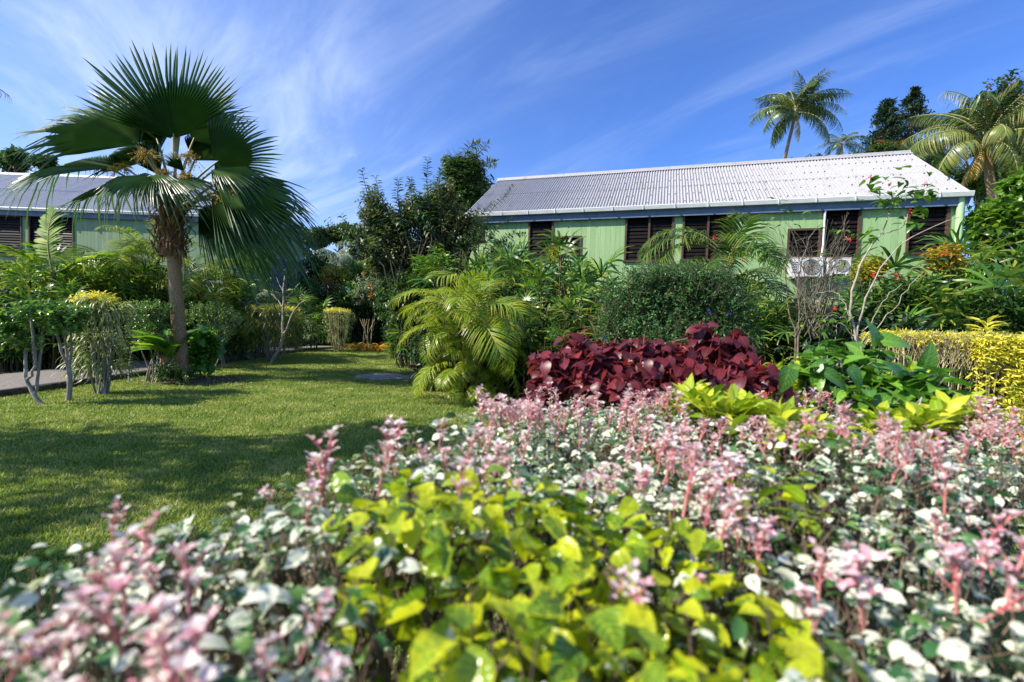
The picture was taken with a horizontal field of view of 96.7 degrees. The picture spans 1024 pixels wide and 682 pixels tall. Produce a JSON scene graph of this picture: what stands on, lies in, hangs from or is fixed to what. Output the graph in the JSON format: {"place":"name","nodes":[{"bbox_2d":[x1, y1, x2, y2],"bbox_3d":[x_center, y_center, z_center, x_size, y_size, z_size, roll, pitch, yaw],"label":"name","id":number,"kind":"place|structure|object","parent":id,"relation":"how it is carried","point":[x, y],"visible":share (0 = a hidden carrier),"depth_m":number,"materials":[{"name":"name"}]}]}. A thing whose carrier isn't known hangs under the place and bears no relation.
{"place":"outdoors","nodes":[
{"label":"outdoors","id":0,"kind":"place"},
{"bbox_2d":[0,339,379,373],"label":"soil behind path","id":1,"kind":"structure","parent":0,"point":[46,368],"depth_m":17.03,"materials":[{"name":"brown soil"}]},
{"bbox_2d":[0,256,87,367],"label":"lady palm","id":2,"kind":"object","parent":1,"relation":"on","point":[21,274],"visible":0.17,"depth_m":9.60,"materials":[{"name":"plant"}]},
{"bbox_2d":[0,277,88,370],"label":"lady palm","id":3,"kind":"object","parent":1,"relation":"on","point":[16,298],"visible":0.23,"depth_m":9.25,"materials":[{"name":"plant"}]},
{"bbox_2d":[0,253,115,366],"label":"lady palm","id":4,"kind":"object","parent":1,"relation":"on","point":[75,268],"visible":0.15,"depth_m":9.91,"materials":[{"name":"plant"}]},
{"bbox_2d":[0,204,119,367],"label":"cycad palm","id":5,"kind":"object","parent":1,"relation":"on","point":[45,223],"visible":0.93,"depth_m":9.84,"materials":[{"name":"plant"}]},
{"bbox_2d":[25,251,153,365],"bbox_3d":[-10.004,-0.719,10.657,2.177,2.593,2.402,2,2,12],"label":"lady palm","id":6,"kind":"object","parent":1,"relation":"on","point":[81,274],"visible":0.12,"depth_m":10.38,"materials":[{"name":"plant"}]},
{"bbox_2d":[47,275,159,362],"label":"lady palm","id":7,"kind":"object","parent":1,"relation":"on","point":[119,286],"visible":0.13,"depth_m":10.61,"materials":[{"name":"plant"}]},
{"bbox_2d":[52,256,168,361],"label":"lady palm","id":8,"kind":"object","parent":1,"relation":"on","point":[114,270],"visible":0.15,"depth_m":10.78,"materials":[{"name":"plant"}]},
{"bbox_2d":[72,224,197,359],"bbox_3d":[-9.704,-1.141,11.775,2.496,3.380,2.634,3,2,21],"label":"areca palm","id":9,"kind":"object","parent":1,"relation":"on","point":[129,255],"visible":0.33,"depth_m":10.86,"materials":[{"name":"plant"}]},
{"bbox_2d":[110,258,190,361],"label":"lady palm","id":10,"kind":"object","parent":1,"relation":"on","point":[144,290],"visible":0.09,"depth_m":11.34,"materials":[{"name":"plant"}]},
{"bbox_2d":[139,253,246,349],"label":"areca palm","id":11,"kind":"object","parent":1,"relation":"on","point":[205,275],"visible":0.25,"depth_m":13.38,"materials":[{"name":"plant"}]},
{"bbox_2d":[290,241,330,339],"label":"garden shrub","id":12,"kind":"object","parent":1,"relation":"on","point":[307,264],"visible":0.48,"depth_m":22.57,"materials":[{"name":"green plant"}]},
{"bbox_2d":[313,260,354,287],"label":"garden shrub","id":13,"kind":"object","parent":1,"relation":"on","point":[334,270],"visible":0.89,"depth_m":22.21,"materials":[{"name":"green plant"}]},
{"bbox_2d":[308,289,433,345],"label":"undergrowth","id":14,"kind":"object","parent":1,"relation":"on","point":[378,334],"visible":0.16,"depth_m":20.84,"materials":[{"name":"green plant"}]},
{"bbox_2d":[0,344,389,388],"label":"path","id":15,"kind":"structure","parent":0,"point":[11,380],"depth_m":8.12,"materials":[{"name":"concrete"}]},
{"bbox_2d":[0,322,1023,681],"bbox_3d":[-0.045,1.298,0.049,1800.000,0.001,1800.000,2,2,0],"label":"ground","id":16,"kind":"structure","parent":0,"point":[990,668],"depth_m":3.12,"materials":[{"name":"green plant"}]},
{"bbox_2d":[0,143,33,172],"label":"tree","id":17,"kind":"object","parent":16,"relation":"on","point":[10,164],"visible":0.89,"depth_m":29.04,"materials":[{"name":"green plant"}]},
{"bbox_2d":[0,295,85,404],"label":"clipped shrub","id":18,"kind":"object","parent":16,"relation":"on","point":[14,325],"visible":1,"depth_m":5.97,"materials":[{"name":"green plant"}]},
{"bbox_2d":[46,298,96,400],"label":"clipped shrub","id":19,"kind":"object","parent":16,"relation":"on","point":[67,358],"visible":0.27,"depth_m":6.34,"materials":[{"name":"green plant"}]},
{"bbox_2d":[36,274,132,365],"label":"lady palm","id":20,"kind":"object","parent":16,"relation":"on","point":[77,290],"visible":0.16,"depth_m":9.51,"materials":[{"name":"plant"}]},
{"bbox_2d":[52,290,147,394],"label":"clipped shrub","id":21,"kind":"object","parent":16,"relation":"on","point":[97,300],"visible":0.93,"depth_m":6.85,"materials":[{"name":"green plant"}]},
{"bbox_2d":[0,172,305,341],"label":"grey roofed house","id":22,"kind":"structure","parent":16,"relation":"on","point":[13,226],"depth_m":18.05,"materials":[{"name":"paint"}]},
{"bbox_2d":[0,215,21,256],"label":"window","id":23,"kind":"structure","parent":22,"relation":"in","point":[10,228],"depth_m":18.04,"materials":[{"name":"brown wood"}]},
{"bbox_2d":[28,216,73,255],"bbox_3d":[-18.232,-4.202,18.054,1.851,1.573,0.190,2,2,0],"label":"window","id":24,"kind":"structure","parent":22,"relation":"in","point":[33,221],"depth_m":18.04,"materials":[{"name":"brown wood"}]},
{"bbox_2d":[0,345,374,396],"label":"kerb","id":25,"kind":"structure","parent":16,"relation":"on","point":[9,392],"depth_m":7.80,"materials":[{"name":"concrete"}]},
{"bbox_2d":[135,375,249,386],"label":"soil under palm","id":26,"kind":"structure","parent":16,"relation":"on","point":[204,380],"depth_m":8.73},
{"bbox_2d":[125,295,175,381],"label":"clipped shrub","id":27,"kind":"object","parent":26,"relation":"on","point":[151,311],"visible":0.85,"depth_m":8.35,"materials":[{"name":"green plant"}]},
{"bbox_2d":[124,328,204,380],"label":"nest fern","id":28,"kind":"object","parent":26,"relation":"on","point":[166,348],"visible":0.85,"depth_m":8.37,"materials":[{"name":"green plant"}]},
{"bbox_2d":[0,41,329,379],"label":"fan palm","id":29,"kind":"object","parent":26,"relation":"on","point":[242,212],"visible":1,"depth_m":8.55,"materials":[{"name":"green plant"}]},
{"bbox_2d":[151,356,202,383],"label":"creeping plant","id":30,"kind":"object","parent":26,"relation":"on","point":[172,373],"visible":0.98,"depth_m":8.05,"materials":[{"name":"green plant"}]},
{"bbox_2d":[171,325,226,376],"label":"philodendron","id":31,"kind":"object","parent":26,"relation":"on","point":[203,358],"visible":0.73,"depth_m":9.09,"materials":[{"name":"green plant"}]},
{"bbox_2d":[139,258,262,347],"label":"areca palm","id":32,"kind":"object","parent":16,"relation":"on","point":[192,281],"visible":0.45,"depth_m":12.18,"materials":[{"name":"plant"}]},
{"bbox_2d":[0,495,419,681],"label":"snowbush","id":33,"kind":"object","parent":16,"relation":"on","point":[64,659],"visible":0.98,"depth_m":0.43,"materials":[{"name":"pink plant"}]},
{"bbox_2d":[185,299,245,367],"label":"clipped shrub","id":34,"kind":"object","parent":16,"relation":"on","point":[206,312],"visible":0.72,"depth_m":10.42,"materials":[{"name":"green plant"}]},
{"bbox_2d":[187,276,269,359],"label":"lady palm","id":35,"kind":"object","parent":16,"relation":"on","point":[242,289],"visible":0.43,"depth_m":12.67,"materials":[{"name":"plant"}]},
{"bbox_2d":[234,303,308,361],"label":"clipped shrub","id":36,"kind":"object","parent":16,"relation":"on","point":[271,309],"visible":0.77,"depth_m":12.62,"materials":[{"name":"green plant"}]},
{"bbox_2d":[275,287,337,349],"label":"lady palm","id":37,"kind":"object","parent":16,"relation":"on","point":[315,318],"visible":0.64,"depth_m":17.42,"materials":[{"name":"plant"}]},
{"bbox_2d":[85,415,584,681],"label":"snowbush","id":38,"kind":"object","parent":16,"relation":"on","point":[282,529],"visible":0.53,"depth_m":0.72,"materials":[{"name":"pink plant"}]},
{"bbox_2d":[321,307,356,351],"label":"clipped shrub","id":39,"kind":"object","parent":16,"relation":"on","point":[335,342],"visible":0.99,"depth_m":17.09,"materials":[{"name":"green plant"}]},
{"bbox_2d":[349,271,382,344],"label":"garden shrub","id":40,"kind":"object","parent":16,"relation":"on","point":[369,287],"visible":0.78,"depth_m":20.27,"materials":[{"name":"green plant"}]},
{"bbox_2d":[314,527,807,681],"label":"snowbush","id":41,"kind":"object","parent":16,"relation":"on","point":[333,660],"visible":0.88,"depth_m":0.44,"materials":[{"name":"pink plant"}]},
{"bbox_2d":[429,384,703,679],"bbox_3d":[0.066,0.707,1.272,0.789,1.168,0.884,0,3,-42],"label":"snowbush","id":42,"kind":"object","parent":16,"relation":"on","point":[529,467],"visible":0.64,"depth_m":1.14,"materials":[{"name":"white plant"}]},
{"bbox_2d":[317,465,869,681],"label":"lime shrub","id":43,"kind":"object","parent":16,"relation":"on","point":[566,565],"visible":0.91,"depth_m":0.51,"materials":[{"name":"green plant"}]},
{"bbox_2d":[407,362,830,444],"bbox_3d":[6.366,1.088,11.491,19.200,0.001,13.100,2,2,0],"label":"soil bed","id":44,"kind":"object","parent":16,"relation":"on","point":[510,391],"depth_m":7.95,"materials":[{"name":"brown soil"}]},
{"bbox_2d":[324,157,449,367],"bbox_3d":[-3.426,-2.094,12.375,3.429,5.647,1.166,2,2,0],"label":"leafy tree","id":45,"kind":"object","parent":44,"relation":"on","point":[362,244],"visible":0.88,"depth_m":12.30,"materials":[{"name":"green plant"}]},
{"bbox_2d":[380,313,429,367],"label":"lady palm","id":46,"kind":"object","parent":44,"relation":"on","point":[395,335],"visible":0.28,"depth_m":12.43,"materials":[{"name":"plant"}]},
{"bbox_2d":[383,265,428,367],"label":"garden shrub","id":47,"kind":"object","parent":44,"relation":"on","point":[405,285],"visible":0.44,"depth_m":12.00,"materials":[{"name":"green plant"}]},
{"bbox_2d":[354,175,492,336],"bbox_3d":[-2.559,-2.007,13.143,3.889,5.565,1.710,2,2,0],"label":"leafy tree","id":48,"kind":"object","parent":44,"relation":"on","point":[456,225],"visible":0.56,"depth_m":12.83,"materials":[{"name":"green plant"}]},
{"bbox_2d":[423,243,460,381],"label":"garden shrub","id":49,"kind":"object","parent":44,"relation":"on","point":[439,258],"visible":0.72,"depth_m":9.47,"materials":[{"name":"green plant"}]},
{"bbox_2d":[403,253,510,369],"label":"lady palm","id":50,"kind":"object","parent":44,"relation":"on","point":[436,288],"visible":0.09,"depth_m":9.56,"materials":[{"name":"plant"}]},
{"bbox_2d":[386,267,542,407],"bbox_3d":[-0.736,0.028,7.529,2.528,2.298,2.611,2,2,0],"label":"yellow palm","id":51,"kind":"object","parent":44,"relation":"on","point":[471,299],"visible":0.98,"depth_m":7.07,"materials":[{"name":"plant"}]},
{"bbox_2d":[437,149,494,284],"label":"feathery tree","id":52,"kind":"object","parent":44,"relation":"on","point":[462,168],"visible":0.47,"depth_m":16.89,"materials":[{"name":"green plant"}]},
{"bbox_2d":[439,138,498,281],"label":"feathery tree","id":53,"kind":"object","parent":44,"relation":"on","point":[475,142],"visible":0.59,"depth_m":17.03,"materials":[{"name":"green plant"}]},
{"bbox_2d":[456,216,525,269],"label":"sapling","id":54,"kind":"object","parent":44,"relation":"on","point":[464,237],"visible":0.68,"depth_m":11.12,"materials":[{"name":"green plant"}]},
{"bbox_2d":[477,290,567,396],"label":"lady palm","id":55,"kind":"object","parent":44,"relation":"on","point":[526,297],"visible":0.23,"depth_m":8.13,"materials":[{"name":"plant"}]},
{"bbox_2d":[484,232,574,308],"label":"lady palm","id":56,"kind":"object","parent":44,"relation":"on","point":[498,263],"visible":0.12,"depth_m":10.02,"materials":[{"name":"plant"}]},
{"bbox_2d":[395,328,665,396],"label":"undergrowth","id":57,"kind":"object","parent":44,"relation":"on","point":[416,355],"visible":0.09,"depth_m":8.42,"materials":[{"name":"green plant"}]},
{"bbox_2d":[504,251,567,367],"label":"lady palm","id":58,"kind":"object","parent":44,"relation":"on","point":[537,273],"visible":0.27,"depth_m":9.22,"materials":[{"name":"plant"}]},
{"bbox_2d":[513,313,574,392],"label":"lady palm","id":59,"kind":"object","parent":44,"relation":"on","point":[554,333],"visible":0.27,"depth_m":7.45,"materials":[{"name":"plant"}]},
{"bbox_2d":[544,267,605,396],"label":"lady palm","id":60,"kind":"object","parent":44,"relation":"on","point":[572,306],"visible":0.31,"depth_m":8.20,"materials":[{"name":"plant"}]},
{"bbox_2d":[521,229,634,340],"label":"lady palm","id":61,"kind":"object","parent":44,"relation":"on","point":[574,270],"visible":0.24,"depth_m":9.61,"materials":[{"name":"plant"}]},
{"bbox_2d":[585,256,767,409],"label":"fine leaved bush","id":62,"kind":"object","parent":44,"relation":"on","point":[674,280],"visible":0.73,"depth_m":5.38,"materials":[{"name":"green plant"}]},
{"bbox_2d":[635,209,797,325],"bbox_3d":[4.128,-0.662,9.323,3.240,3.566,2.942,3,2,16],"label":"areca palm","id":63,"kind":"object","parent":44,"relation":"on","point":[728,257],"visible":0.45,"depth_m":8.82,"materials":[{"name":"plant"}]},
{"bbox_2d":[697,288,797,396],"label":"lady palm","id":64,"kind":"object","parent":44,"relation":"on","point":[777,309],"visible":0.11,"depth_m":7.91,"materials":[{"name":"plant"}]},
{"bbox_2d":[715,267,821,361],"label":"lady palm","id":65,"kind":"object","parent":44,"relation":"on","point":[753,286],"visible":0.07,"depth_m":8.72,"materials":[{"name":"plant"}]},
{"bbox_2d":[721,288,844,401],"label":"lady palm","id":66,"kind":"object","parent":44,"relation":"on","point":[768,323],"visible":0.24,"depth_m":7.49,"materials":[{"name":"plant"}]},
{"bbox_2d":[713,197,868,406],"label":"twiggy shrub","id":67,"kind":"object","parent":44,"relation":"on","point":[812,309],"visible":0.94,"depth_m":6.30,"materials":[{"name":"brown plant"}]},
{"bbox_2d":[846,250,892,315],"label":"golden shrub","id":68,"kind":"object","parent":44,"relation":"on","point":[871,268],"visible":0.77,"depth_m":8.07,"materials":[{"name":"yellow plant"}]},
{"bbox_2d":[717,299,1023,417],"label":"undergrowth","id":69,"kind":"object","parent":44,"relation":"on","point":[889,319],"visible":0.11,"depth_m":6.83,"materials":[{"name":"green plant"}]},
{"bbox_2d":[815,165,958,402],"bbox_3d":[4.383,-0.413,5.462,1.504,3.323,0.594,2,2,0],"label":"red flowered shrub","id":70,"kind":"object","parent":44,"relation":"on","point":[912,224],"visible":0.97,"depth_m":5.44,"materials":[{"name":"green plant"}]},
{"bbox_2d":[830,287,948,367],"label":"lady palm","id":71,"kind":"object","parent":44,"relation":"on","point":[857,305],"visible":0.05,"depth_m":7.34,"materials":[{"name":"plant"}]},
{"bbox_2d":[857,273,937,325],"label":"garden shrub","id":72,"kind":"object","parent":44,"relation":"on","point":[894,297],"visible":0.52,"depth_m":7.67,"materials":[{"name":"green plant"}]},
{"bbox_2d":[812,239,989,336],"bbox_3d":[7.175,-0.264,8.625,2.756,3.464,2.672,1,2,-19],"label":"lady palm","id":73,"kind":"object","parent":44,"relation":"on","point":[897,263],"visible":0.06,"depth_m":8.10,"materials":[{"name":"plant"}]},
{"bbox_2d":[858,267,1012,384],"bbox_3d":[6.690,-0.018,7.613,2.043,2.590,2.457,1,2,-25],"label":"lady palm","id":74,"kind":"object","parent":44,"relation":"on","point":[940,289],"visible":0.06,"depth_m":7.32,"materials":[{"name":"plant"}]},
{"bbox_2d":[853,327,1023,456],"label":"golden hedge","id":75,"kind":"object","parent":44,"relation":"on","point":[1003,350],"visible":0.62,"depth_m":5.12,"materials":[{"name":"yellow plant"}]},
{"bbox_2d":[914,240,972,300],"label":"golden shrub","id":76,"kind":"object","parent":44,"relation":"on","point":[953,255],"visible":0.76,"depth_m":7.75,"materials":[{"name":"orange plant"}]},
{"bbox_2d":[877,260,1023,415],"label":"lady palm","id":77,"kind":"object","parent":44,"relation":"on","point":[991,283],"visible":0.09,"depth_m":6.68,"materials":[{"name":"plant"}]},
{"bbox_2d":[914,215,1023,292],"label":"lady palm","id":78,"kind":"object","parent":44,"relation":"on","point":[1016,253],"visible":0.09,"depth_m":8.62,"materials":[{"name":"plant"}]},
{"bbox_2d":[955,283,1023,408],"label":"garden shrub","id":79,"kind":"object","parent":44,"relation":"on","point":[1011,321],"visible":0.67,"depth_m":6.43,"materials":[{"name":"green plant"}]},
{"bbox_2d":[962,165,1023,280],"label":"broad leaved tree","id":80,"kind":"object","parent":44,"relation":"on","point":[1003,217],"visible":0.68,"depth_m":10.14,"materials":[{"name":"green plant"}]},
{"bbox_2d":[511,320,794,602],"bbox_3d":[0.543,0.586,1.974,1.125,1.373,0.625,2,2,0],"label":"burgundy shrub","id":81,"kind":"object","parent":16,"relation":"on","point":[588,369],"visible":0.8,"depth_m":1.94,"materials":[{"name":"red plant"}]},
{"bbox_2d":[524,382,833,674],"bbox_3d":[0.580,0.713,1.648,1.107,1.162,0.807,2,2,0],"label":"snowbush","id":82,"kind":"object","parent":16,"relation":"on","point":[657,403],"visible":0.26,"depth_m":1.62,"materials":[{"name":"pink plant"}]},
{"bbox_2d":[464,150,974,310],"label":"green house","id":83,"kind":"structure","parent":16,"relation":"on","point":[608,214],"depth_m":12.57,"materials":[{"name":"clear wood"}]},
{"bbox_2d":[528,221,553,260],"bbox_3d":[0.869,-3.042,13.629,0.831,1.265,0.190,3,2,18],"label":"window","id":84,"kind":"structure","parent":83,"relation":"in","point":[534,228],"depth_m":13.63,"materials":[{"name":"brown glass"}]},
{"bbox_2d":[624,216,674,261],"bbox_3d":[3.815,-2.867,12.687,1.359,1.337,0.190,3,2,18],"label":"window","id":85,"kind":"structure","parent":83,"relation":"in","point":[638,231],"depth_m":12.71,"materials":[{"name":"brown wood"}]},
{"bbox_2d":[680,214,734,260],"bbox_3d":[5.253,-2.813,12.226,1.352,1.332,0.190,3,2,18],"label":"window","id":86,"kind":"structure","parent":83,"relation":"in","point":[701,222],"depth_m":12.24,"materials":[{"name":"brown wood"}]},
{"bbox_2d":[786,228,821,257],"bbox_3d":[7.393,-2.468,11.548,0.813,0.749,0.190,3,2,18],"label":"window","id":87,"kind":"structure","parent":83,"relation":"in","point":[814,238],"depth_m":11.52,"materials":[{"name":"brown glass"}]},
{"bbox_2d":[821,209,861,258],"bbox_3d":[8.156,-2.694,11.297,0.859,1.316,0.190,3,2,18],"label":"window","id":88,"kind":"structure","parent":83,"relation":"in","point":[854,218],"depth_m":11.27,"materials":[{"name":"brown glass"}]},
{"bbox_2d":[903,206,950,254],"bbox_3d":[9.807,-2.663,10.767,0.868,1.243,0.190,3,2,18],"label":"window","id":89,"kind":"structure","parent":83,"relation":"in","point":[937,215],"depth_m":10.75,"materials":[{"name":"brown wood"}]},
{"bbox_2d":[659,373,827,661],"bbox_3d":[0.678,0.703,1.415,0.483,1.197,0.464,2,2,0],"label":"chartreuse shrub","id":90,"kind":"object","parent":16,"relation":"on","point":[715,403],"visible":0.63,"depth_m":1.29,"materials":[{"name":"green plant"}]},
{"bbox_2d":[722,466,843,651],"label":"lime sprig","id":91,"kind":"object","parent":16,"relation":"on","point":[808,527],"visible":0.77,"depth_m":0.73,"materials":[{"name":"green plant"}]},
{"bbox_2d":[582,410,1011,679],"bbox_3d":[0.444,0.731,0.878,0.802,1.180,0.626,1,3,-32],"label":"snowbush","id":92,"kind":"object","parent":16,"relation":"on","point":[735,537],"visible":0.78,"depth_m":0.78,"materials":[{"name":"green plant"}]},
{"bbox_2d":[748,69,853,158],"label":"coconut palm","id":93,"kind":"object","parent":16,"relation":"on","point":[794,108],"visible":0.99,"depth_m":34.74,"materials":[{"name":"green plant"}]},
{"bbox_2d":[769,415,866,619],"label":"lime sprig","id":94,"kind":"object","parent":16,"relation":"on","point":[780,421],"visible":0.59,"depth_m":0.99,"materials":[{"name":"green plant"}]},
{"bbox_2d":[666,509,1023,681],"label":"snowbush","id":95,"kind":"object","parent":16,"relation":"on","point":[954,651],"visible":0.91,"depth_m":0.52,"materials":[{"name":"white plant"}]},
{"bbox_2d":[843,97,917,153],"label":"conifer","id":96,"kind":"object","parent":16,"relation":"on","point":[886,117],"visible":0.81,"depth_m":54.40,"materials":[{"name":"green plant"}]},
{"bbox_2d":[755,404,1023,681],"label":"snowbush","id":97,"kind":"object","parent":16,"relation":"on","point":[997,496],"visible":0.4,"depth_m":1.03,"materials":[{"name":"white plant"}]},
{"bbox_2d":[849,138,950,164],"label":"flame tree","id":98,"kind":"object","parent":16,"relation":"on","point":[879,147],"visible":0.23,"depth_m":32.98,"materials":[{"name":"green plant"}]},
{"bbox_2d":[865,85,942,150],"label":"conifer","id":99,"kind":"object","parent":16,"relation":"on","point":[915,107],"visible":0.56,"depth_m":56.31,"materials":[{"name":"green plant"}]},
{"bbox_2d":[846,389,1006,664],"bbox_3d":[1.280,0.734,1.433,0.598,1.180,0.307,1,2,-23],"label":"chartreuse shrub","id":100,"kind":"object","parent":16,"relation":"on","point":[940,410],"visible":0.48,"depth_m":1.31,"materials":[{"name":"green plant"}]},
{"bbox_2d":[902,78,1023,282],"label":"coconut palm","id":101,"kind":"object","parent":16,"relation":"on","point":[1004,132],"visible":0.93,"depth_m":15.89,"materials":[{"name":"green plant"}]},
{"bbox_2d":[931,155,1023,265],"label":"leafy tree","id":102,"kind":"object","parent":16,"relation":"on","point":[973,185],"visible":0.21,"depth_m":17.95,"materials":[{"name":"green plant"}]},
{"bbox_2d":[943,69,1023,206],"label":"flame tree","id":103,"kind":"object","parent":16,"relation":"on","point":[1004,85],"visible":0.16,"depth_m":23.17,"materials":[{"name":"green plant"}]},
{"label":"gravel patch","id":104,"kind":"structure","parent":16,"relation":"on","visible":0},
{"bbox_2d":[778,319,993,630],"bbox_3d":[1.334,0.608,1.856,0.734,1.390,0.569,2,2,0],"label":"shrub","id":105,"kind":"object","parent":104,"relation":"on","point":[856,371],"visible":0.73,"depth_m":1.72,"materials":[{"name":"green plant"}]},
{"bbox_2d":[772,387,1023,659],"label":"snowbush","id":106,"kind":"object","parent":104,"relation":"on","point":[976,412],"visible":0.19,"depth_m":1.41,"materials":[{"name":"pink plant"}]},
{"bbox_2d":[0,0,1023,314],"label":"sky","id":107,"kind":"structure","parent":0,"point":[345,87],"materials":[{"name":"blue"}]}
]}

